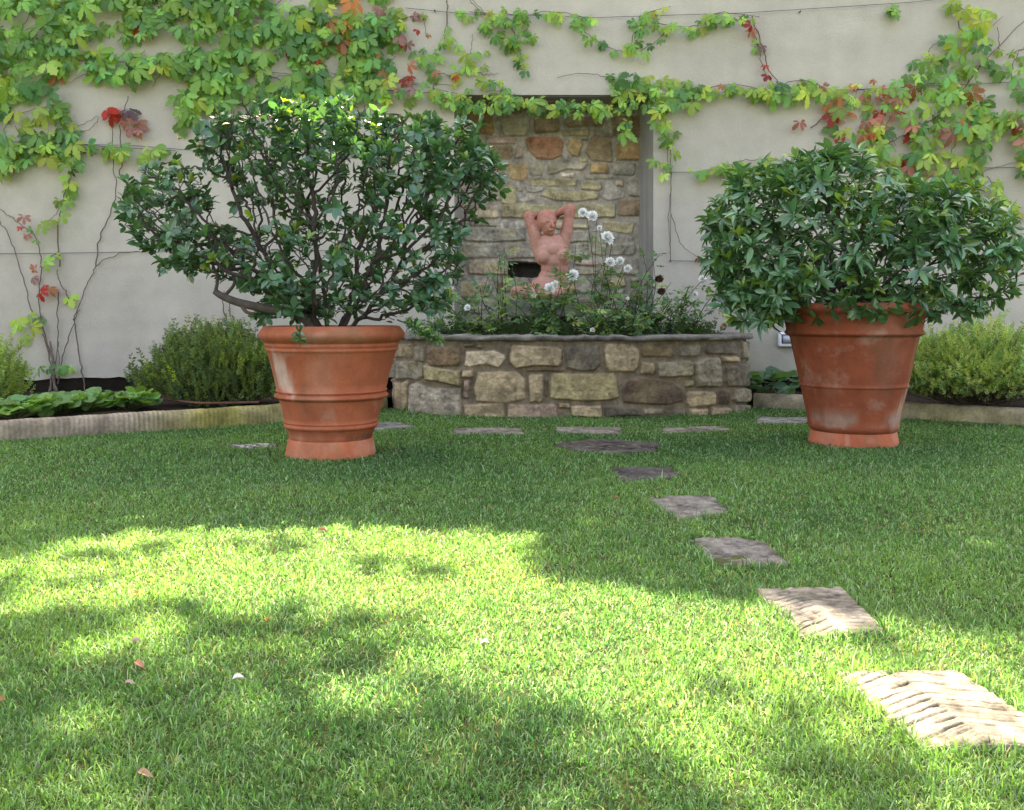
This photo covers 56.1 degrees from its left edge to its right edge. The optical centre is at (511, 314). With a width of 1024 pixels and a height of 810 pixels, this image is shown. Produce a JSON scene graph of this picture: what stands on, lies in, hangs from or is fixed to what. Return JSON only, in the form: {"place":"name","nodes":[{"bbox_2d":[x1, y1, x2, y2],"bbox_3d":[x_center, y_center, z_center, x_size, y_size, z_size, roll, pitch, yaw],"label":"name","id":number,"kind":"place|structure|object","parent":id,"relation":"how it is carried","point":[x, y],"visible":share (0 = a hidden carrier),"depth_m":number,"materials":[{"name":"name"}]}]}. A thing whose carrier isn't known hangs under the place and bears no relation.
{"place":"outdoors","nodes":[
{"label":"outdoors","id":0,"kind":"place"},
{"bbox_2d":[0,401,1023,809],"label":"ground","id":1,"kind":"structure","parent":0,"point":[464,721],"depth_m":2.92,"materials":[{"name":"green plant"}]},
{"bbox_2d":[128,637,140,643],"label":"fallen leaf","id":2,"kind":"object","parent":1,"relation":"on","point":[136,639],"visible":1,"depth_m":2.87,"materials":[{"name":"beige plant"}]},
{"bbox_2d":[134,658,144,668],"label":"fallen leaf","id":3,"kind":"object","parent":1,"relation":"on","point":[138,662],"visible":1,"depth_m":2.68,"materials":[{"name":"orange plant"}]},
{"bbox_2d":[0,403,283,440],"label":"kerb stone","id":4,"kind":"object","parent":1,"relation":"on","point":[65,426],"visible":0.84,"depth_m":8.22,"materials":[{"name":"beige stone"}]},
{"bbox_2d":[138,767,152,776],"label":"fallen leaf","id":5,"kind":"object","parent":1,"relation":"on","point":[146,772],"visible":1,"depth_m":2.06,"materials":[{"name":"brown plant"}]},
{"bbox_2d":[0,390,391,419],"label":"soil bed","id":6,"kind":"object","parent":1,"relation":"on","point":[165,405],"visible":0.13,"depth_m":9.07,"materials":[{"name":"black soil"}]},
{"bbox_2d":[0,333,36,399],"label":"shrub","id":7,"kind":"object","parent":6,"relation":"on","point":[13,375],"visible":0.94,"depth_m":8.64,"materials":[{"name":"green plant"}]},
{"bbox_2d":[0,394,58,417],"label":"bed plant","id":8,"kind":"object","parent":6,"relation":"on","point":[41,408],"visible":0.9,"depth_m":8.08,"materials":[{"name":"green plant"}]},
{"bbox_2d":[0,392,81,417],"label":"bed plant","id":9,"kind":"object","parent":6,"relation":"on","point":[66,399],"visible":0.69,"depth_m":8.25,"materials":[{"name":"green plant"}]},
{"bbox_2d":[28,390,104,413],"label":"bed plant","id":10,"kind":"object","parent":6,"relation":"on","point":[89,398],"visible":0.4,"depth_m":8.52,"materials":[{"name":"green plant"}]},
{"bbox_2d":[49,387,127,410],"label":"bed plant","id":11,"kind":"object","parent":6,"relation":"on","point":[104,404],"visible":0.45,"depth_m":8.68,"materials":[{"name":"green plant"}]},
{"bbox_2d":[70,386,144,407],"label":"bed plant","id":12,"kind":"object","parent":6,"relation":"on","point":[130,389],"visible":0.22,"depth_m":8.94,"materials":[{"name":"green plant"}]},
{"bbox_2d":[90,386,163,408],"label":"bed plant","id":13,"kind":"object","parent":6,"relation":"on","point":[150,398],"visible":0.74,"depth_m":8.81,"materials":[{"name":"green plant"}]},
{"bbox_2d":[114,396,258,403],"bbox_3d":[-3.502,0.814,9.131,2.214,0.057,0.485,0,0,0],"label":"irrigation pipe","id":14,"kind":"object","parent":6,"relation":"on","point":[233,402],"visible":0.45,"depth_m":9.00,"materials":[{"name":"brown plastic"}]},
{"bbox_2d":[123,313,276,406],"bbox_3d":[-2.818,0.445,9.332,1.861,0.970,0.990,0,0,0],"label":"shrub","id":15,"kind":"object","parent":6,"relation":"on","point":[209,362],"visible":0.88,"depth_m":9.12,"materials":[{"name":"green plant"}]},
{"bbox_2d":[232,673,243,678],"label":"fallen leaf","id":16,"kind":"object","parent":1,"relation":"on","point":[239,675],"visible":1,"depth_m":2.59,"materials":[{"name":"white plant"}]},
{"bbox_2d":[228,443,276,448],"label":"paving slab","id":17,"kind":"structure","parent":1,"relation":"on","point":[251,445],"depth_m":7.34,"materials":[{"name":"stone"}]},
{"bbox_2d":[112,91,511,460],"bbox_3d":[-1.400,-0.277,6.905,2.803,2.633,1.453,0,0,0],"label":"potted shrub","id":18,"kind":"object","parent":1,"relation":"on","point":[331,381],"visible":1,"depth_m":6.61,"materials":[{"name":"green plant"}]},
{"bbox_2d":[380,397,387,409],"bbox_3d":[-1.733,0.935,9.576,0.210,0.195,1.336,0,0,37],"label":"kerb stone","id":19,"kind":"object","parent":1,"relation":"on","point":[384,404],"depth_m":10.05,"materials":[{"name":"beige stone"}]},
{"bbox_2d":[374,422,413,430],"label":"paving slab","id":20,"kind":"structure","parent":1,"relation":"on","point":[381,425],"depth_m":8.57,"materials":[{"name":"stone"}]},
{"bbox_2d":[453,428,523,434],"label":"paving slab","id":21,"kind":"structure","parent":1,"relation":"on","point":[485,430],"depth_m":8.16,"materials":[{"name":"stone"}]},
{"bbox_2d":[0,0,1023,400],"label":"garden wall","id":22,"kind":"structure","parent":1,"relation":"on","point":[128,304],"depth_m":11.00,"materials":[{"name":"paint"}]},
{"bbox_2d":[13,141,384,157],"bbox_3d":[-3.411,-1.880,10.975,5.604,0.243,0.060,0,0,0],"label":"support wire","id":23,"kind":"object","parent":22,"relation":"attached to","point":[167,148],"visible":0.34,"depth_m":10.96,"materials":[{"name":"grey metal"}]},
{"bbox_2d":[0,0,407,391],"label":"creeper","id":24,"kind":"object","parent":22,"relation":"attached to","point":[222,59],"visible":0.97,"depth_m":10.86,"materials":[{"name":"green plant"}]},
{"bbox_2d":[0,250,452,253],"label":"support wire","id":25,"kind":"object","parent":22,"relation":"attached to","point":[141,251],"visible":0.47,"depth_m":10.96,"materials":[{"name":"grey metal"}]},
{"bbox_2d":[8,58,458,85],"bbox_3d":[-3.411,-2.778,10.975,5.605,0.323,0.060,0,0,0],"label":"support wire","id":26,"kind":"object","parent":22,"relation":"attached to","point":[272,72],"visible":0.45,"depth_m":10.96,"materials":[{"name":"grey metal"}]},
{"bbox_2d":[408,0,929,17],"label":"support wire","id":27,"kind":"object","parent":22,"relation":"attached to","point":[693,14],"visible":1,"depth_m":10.96,"materials":[{"name":"grey metal"}]},
{"bbox_2d":[413,82,1009,96],"bbox_3d":[2.528,-2.583,10.975,7.494,0.202,0.060,0,0,0],"label":"support wire","id":28,"kind":"object","parent":22,"relation":"attached to","point":[648,94],"visible":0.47,"depth_m":10.96,"materials":[{"name":"grey metal"}]},
{"bbox_2d":[369,0,780,256],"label":"creeper","id":29,"kind":"object","parent":28,"relation":"attached to","point":[598,110],"visible":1,"depth_m":10.88,"materials":[{"name":"green plant"}]},
{"bbox_2d":[778,332,791,346],"bbox_3d":[3.166,0.283,10.960,0.250,0.166,0.078,0,0,0],"label":"wall light","id":30,"kind":"object","parent":22,"relation":"attached to","point":[784,340],"visible":0.41,"depth_m":10.93,"materials":[{"name":"white plastic"}]},
{"bbox_2d":[670,167,1016,172],"bbox_3d":[4.038,-1.655,10.975,4.473,0.084,0.060,0,0,0],"label":"support wire","id":31,"kind":"object","parent":22,"relation":"attached to","point":[989,167],"visible":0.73,"depth_m":10.96,"materials":[{"name":"grey metal"}]},
{"bbox_2d":[670,198,670,260],"bbox_3d":[1.812,-1.121,10.965,0.013,1.011,0.006,0,0,0],"label":"support wire","id":32,"kind":"object","parent":31,"relation":"attached to","point":[670,228],"visible":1,"depth_m":10.96,"materials":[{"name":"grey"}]},
{"bbox_2d":[688,0,1023,327],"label":"creeper","id":33,"kind":"object","parent":22,"relation":"attached to","point":[983,116],"visible":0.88,"depth_m":10.87,"materials":[{"name":"green plant"}]},
{"bbox_2d":[391,332,753,417],"bbox_3d":[0.636,0.609,10.351,3.974,0.842,2.298,0,0,0],"label":"stone planter","id":34,"kind":"object","parent":1,"relation":"on","point":[555,375],"visible":0.91,"depth_m":9.30,"materials":[{"name":"stone"}]},
{"bbox_2d":[408,290,507,334],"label":"rose bush","id":35,"kind":"object","parent":34,"relation":"on","point":[467,307],"visible":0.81,"depth_m":9.80,"materials":[{"name":"green plant"}]},
{"bbox_2d":[450,249,523,334],"bbox_3d":[-0.281,-0.210,9.840,0.701,0.956,0.760,0,0,39],"label":"rose bush","id":36,"kind":"object","parent":34,"relation":"on","point":[502,302],"visible":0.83,"depth_m":9.84,"materials":[{"name":"green plant"}]},
{"bbox_2d":[501,300,583,330],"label":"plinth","id":37,"kind":"structure","parent":34,"relation":"on","point":[511,309],"depth_m":10.08,"materials":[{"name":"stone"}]},
{"bbox_2d":[510,203,576,299],"bbox_3d":[0.335,-0.673,10.313,0.706,1.052,0.455,0,0,0],"label":"statue","id":38,"kind":"object","parent":37,"relation":"on","point":[548,246],"visible":0.67,"depth_m":10.27,"materials":[{"name":"ceramic"}]},
{"bbox_2d":[506,265,584,334],"bbox_3d":[0.333,-0.082,9.623,0.788,0.848,0.631,0,0,0],"label":"rose bush","id":39,"kind":"object","parent":34,"relation":"on","point":[552,324],"visible":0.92,"depth_m":9.56,"materials":[{"name":"green plant"}]},
{"bbox_2d":[422,315,726,335],"bbox_3d":[0.626,0.122,10.074,3.278,0.260,1.249,0,0,0],"label":"ground cover","id":40,"kind":"object","parent":34,"relation":"on","point":[706,329],"visible":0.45,"depth_m":9.81,"materials":[{"name":"green plant"}]},
{"bbox_2d":[563,208,648,327],"bbox_3d":[0.943,-0.417,9.858,0.917,1.377,0.509,0,0,11],"label":"rose bush","id":41,"kind":"object","parent":34,"relation":"on","point":[608,236],"visible":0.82,"depth_m":9.85,"materials":[{"name":"green plant"}]},
{"bbox_2d":[565,289,653,334],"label":"rose bush","id":42,"kind":"object","parent":34,"relation":"on","point":[610,317],"visible":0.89,"depth_m":9.52,"materials":[{"name":"green plant"}]},
{"bbox_2d":[607,248,700,333],"bbox_3d":[1.459,-0.215,9.928,0.958,0.957,0.603,0,0,0],"label":"rose bush","id":43,"kind":"object","parent":34,"relation":"on","point":[659,315],"visible":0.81,"depth_m":9.88,"materials":[{"name":"green plant"}]},
{"bbox_2d":[647,275,724,333],"bbox_3d":[1.759,-0.069,9.870,0.926,0.666,0.606,0,0,20],"label":"rose bush","id":44,"kind":"object","parent":34,"relation":"on","point":[686,300],"visible":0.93,"depth_m":9.80,"materials":[{"name":"green plant"}]},
{"bbox_2d":[556,427,621,434],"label":"paving slab","id":45,"kind":"structure","parent":1,"relation":"on","point":[601,430],"depth_m":8.25,"materials":[{"name":"stone"}]},
{"bbox_2d":[556,439,661,453],"bbox_3d":[0.730,1.019,7.321,0.845,0.061,0.764,0,0,0],"label":"stepping stone","id":46,"kind":"object","parent":1,"relation":"on","point":[614,445],"visible":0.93,"depth_m":7.29,"materials":[{"name":"stone"}]},
{"bbox_2d":[610,466,680,483],"bbox_3d":[0.838,1.008,6.006,0.447,0.046,0.579,0,0,0],"label":"stepping stone","id":47,"kind":"object","parent":1,"relation":"on","point":[633,472],"visible":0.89,"depth_m":6.05,"materials":[{"name":"grey stone"}]},
{"bbox_2d":[645,495,729,519],"bbox_3d":[0.915,1.008,4.981,0.410,0.052,0.599,0,0,0],"label":"stepping stone","id":48,"kind":"object","parent":1,"relation":"on","point":[687,504],"visible":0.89,"depth_m":5.03,"materials":[{"name":"grey stone"}]},
{"bbox_2d":[662,426,728,433],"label":"paving slab","id":49,"kind":"structure","parent":1,"relation":"on","point":[691,429],"depth_m":8.40,"materials":[{"name":"stone"}]},
{"bbox_2d":[686,536,790,568],"bbox_3d":[0.954,1.016,4.054,0.375,0.049,0.570,0,0,0],"label":"stepping stone","id":50,"kind":"object","parent":1,"relation":"on","point":[728,547],"visible":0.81,"depth_m":4.09,"materials":[{"name":"grey stone"}]},
{"bbox_2d":[753,393,805,409],"bbox_3d":[3.090,0.936,9.952,1.199,0.196,0.222,0,0,36],"label":"kerb stone","id":51,"kind":"object","parent":1,"relation":"on","point":[781,401],"visible":0.44,"depth_m":10.10,"materials":[{"name":"beige stone"}]},
{"bbox_2d":[755,416,807,423],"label":"paving slab","id":52,"kind":"structure","parent":1,"relation":"on","point":[789,420],"depth_m":9.06,"materials":[{"name":"stone"}]},
{"bbox_2d":[755,586,883,640],"bbox_3d":[1.032,1.002,3.201,0.336,0.048,0.560,0,0,0],"label":"stepping stone","id":53,"kind":"object","parent":1,"relation":"on","point":[838,607],"visible":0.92,"depth_m":3.20,"materials":[{"name":"beige stone"}]},
{"bbox_2d":[695,132,1023,448],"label":"potted shrub","id":54,"kind":"object","parent":1,"relation":"on","point":[854,340],"visible":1,"depth_m":7.21,"materials":[{"name":"green plant"}]},
{"bbox_2d":[752,390,1023,407],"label":"soil bed","id":55,"kind":"object","parent":1,"relation":"on","point":[910,398],"visible":0.15,"depth_m":9.99,"materials":[{"name":"black soil"}]},
{"bbox_2d":[746,366,799,393],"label":"broad leaf plant","id":56,"kind":"object","parent":55,"relation":"on","point":[771,373],"visible":0.68,"depth_m":10.24,"materials":[{"name":"green plant"}]},
{"bbox_2d":[907,307,1023,406],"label":"shrub","id":57,"kind":"object","parent":55,"relation":"on","point":[958,367],"visible":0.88,"depth_m":8.81,"materials":[{"name":"green plant"}]},
{"bbox_2d":[837,670,1023,752],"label":"stepping stone","id":58,"kind":"object","parent":1,"relation":"on","point":[950,703],"visible":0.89,"depth_m":2.40,"materials":[{"name":"beige stone"}]},
{"bbox_2d":[901,402,1023,426],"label":"kerb stone","id":59,"kind":"object","parent":1,"relation":"on","point":[977,414],"visible":0.68,"depth_m":8.87,"materials":[{"name":"beige stone"}]}
]}

